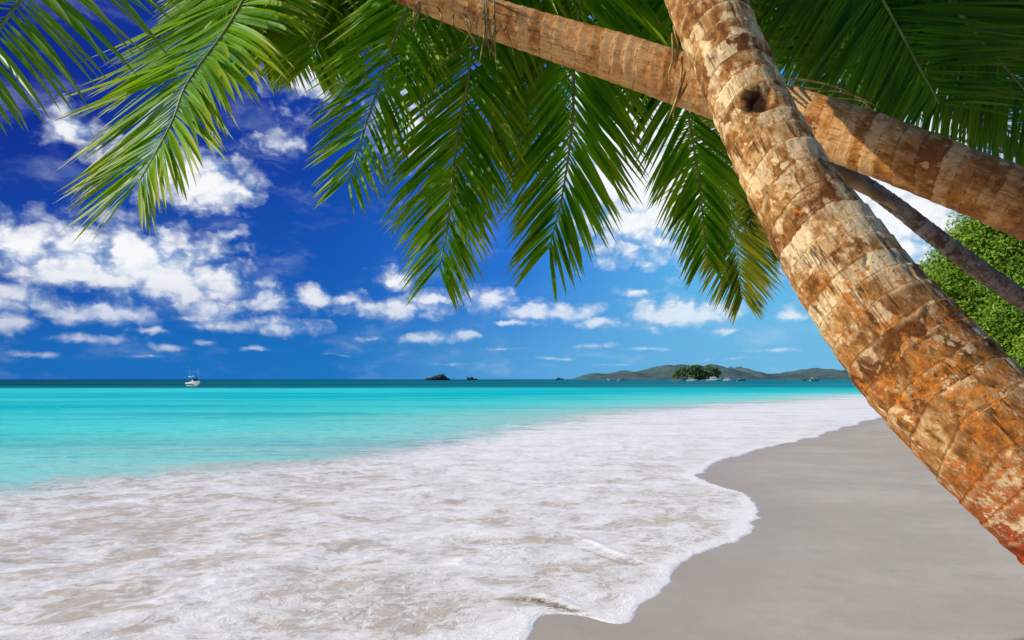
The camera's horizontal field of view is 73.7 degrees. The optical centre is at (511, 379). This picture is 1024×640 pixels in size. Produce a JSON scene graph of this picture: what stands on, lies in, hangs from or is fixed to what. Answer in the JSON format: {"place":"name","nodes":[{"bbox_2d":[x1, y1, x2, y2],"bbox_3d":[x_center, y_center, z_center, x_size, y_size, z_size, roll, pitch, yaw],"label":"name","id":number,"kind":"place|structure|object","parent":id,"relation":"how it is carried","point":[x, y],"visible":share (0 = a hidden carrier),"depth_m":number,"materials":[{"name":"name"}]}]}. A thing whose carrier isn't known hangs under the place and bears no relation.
{"place":"outdoors","nodes":[
{"label":"outdoors","id":0,"kind":"place"},
{"bbox_2d":[0,379,881,639],"bbox_3d":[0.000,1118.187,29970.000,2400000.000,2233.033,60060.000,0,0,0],"label":"sea water","id":1,"kind":"structure","parent":0,"point":[321,509],"depth_m":9.66,"materials":[{"name":"liquid"}]},
{"bbox_2d":[185,374,200,386],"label":"motor boat","id":2,"kind":"object","parent":1,"relation":"on","point":[194,382],"visible":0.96,"depth_m":154.10,"materials":[{"name":"white paint"}]},
{"bbox_2d":[425,373,449,379],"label":"rocky islet","id":3,"kind":"object","parent":1,"relation":"on","point":[440,377],"visible":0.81,"depth_m":1094.37,"materials":[{"name":"grey stone"}]},
{"bbox_2d":[706,377,722,380],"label":"moored boat","id":4,"kind":"object","parent":1,"relation":"on","point":[714,379],"visible":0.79,"depth_m":531.75,"materials":[{"name":"white paint"}]},
{"bbox_2d":[0,0,1021,378],"label":"sky","id":5,"kind":"structure","parent":0,"point":[243,277],"materials":[{"name":"blue"}]},
{"bbox_2d":[669,377,709,380],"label":"islet ground","id":6,"kind":"structure","parent":0,"point":[701,379],"depth_m":748.71,"materials":[{"name":"grey stone"}]},
{"bbox_2d":[671,364,720,378],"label":"islet wood","id":7,"kind":"object","parent":6,"relation":"on","point":[698,371],"visible":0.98,"depth_m":748.92,"materials":[{"name":"green plant"}]},
{"bbox_2d":[570,364,849,379],"bbox_3d":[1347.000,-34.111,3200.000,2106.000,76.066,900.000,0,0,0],"label":"distant hills","id":8,"kind":"structure","parent":0,"point":[664,372],"depth_m":2889.98,"materials":[{"name":"green plant"}]},
{"bbox_2d":[528,418,1023,639],"bbox_3d":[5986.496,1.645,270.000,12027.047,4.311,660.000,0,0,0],"label":"beach sand","id":9,"kind":"structure","parent":0,"point":[874,529],"depth_m":6.14,"materials":[{"name":"beige sand"}]},
{"bbox_2d":[0,0,1023,244],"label":"palm tree","id":10,"kind":"object","parent":9,"relation":"on","point":[278,40],"visible":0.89,"depth_m":3.39,"materials":[{"name":"green plant"}]},
{"bbox_2d":[302,0,1023,564],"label":"palm tree","id":11,"kind":"object","parent":9,"relation":"on","point":[932,370],"visible":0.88,"depth_m":4.02,"materials":[{"name":"green plant"}]},
{"bbox_2d":[661,9,1023,325],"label":"palm tree","id":12,"kind":"object","parent":9,"relation":"on","point":[754,242],"visible":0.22,"depth_m":7.69,"materials":[{"name":"green plant"}]},
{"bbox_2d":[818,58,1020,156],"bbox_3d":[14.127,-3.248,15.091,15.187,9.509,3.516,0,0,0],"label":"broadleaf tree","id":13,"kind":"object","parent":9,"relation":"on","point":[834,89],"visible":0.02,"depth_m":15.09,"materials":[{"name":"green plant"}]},
{"bbox_2d":[917,252,988,324],"bbox_3d":[12.128,-1.046,18.520,3.805,5.502,3.738,0,0,0],"label":"broadleaf tree","id":14,"kind":"object","parent":9,"relation":"on","point":[951,285],"depth_m":17.41,"materials":[{"name":"green plant"}]},
{"bbox_2d":[920,210,1023,331],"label":"broadleaf tree","id":15,"kind":"object","parent":9,"relation":"on","point":[987,243],"visible":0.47,"depth_m":16.39,"materials":[{"name":"green plant"}]},
{"bbox_2d":[964,255,1023,368],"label":"broadleaf tree","id":16,"kind":"object","parent":9,"relation":"on","point":[1006,312],"visible":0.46,"depth_m":15.20,"materials":[{"name":"green plant"}]},
{"bbox_2d":[981,314,1023,362],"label":"broadleaf tree","id":17,"kind":"object","parent":9,"relation":"on","point":[1006,337],"visible":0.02,"depth_m":15.68,"materials":[{"name":"green plant"}]}
]}

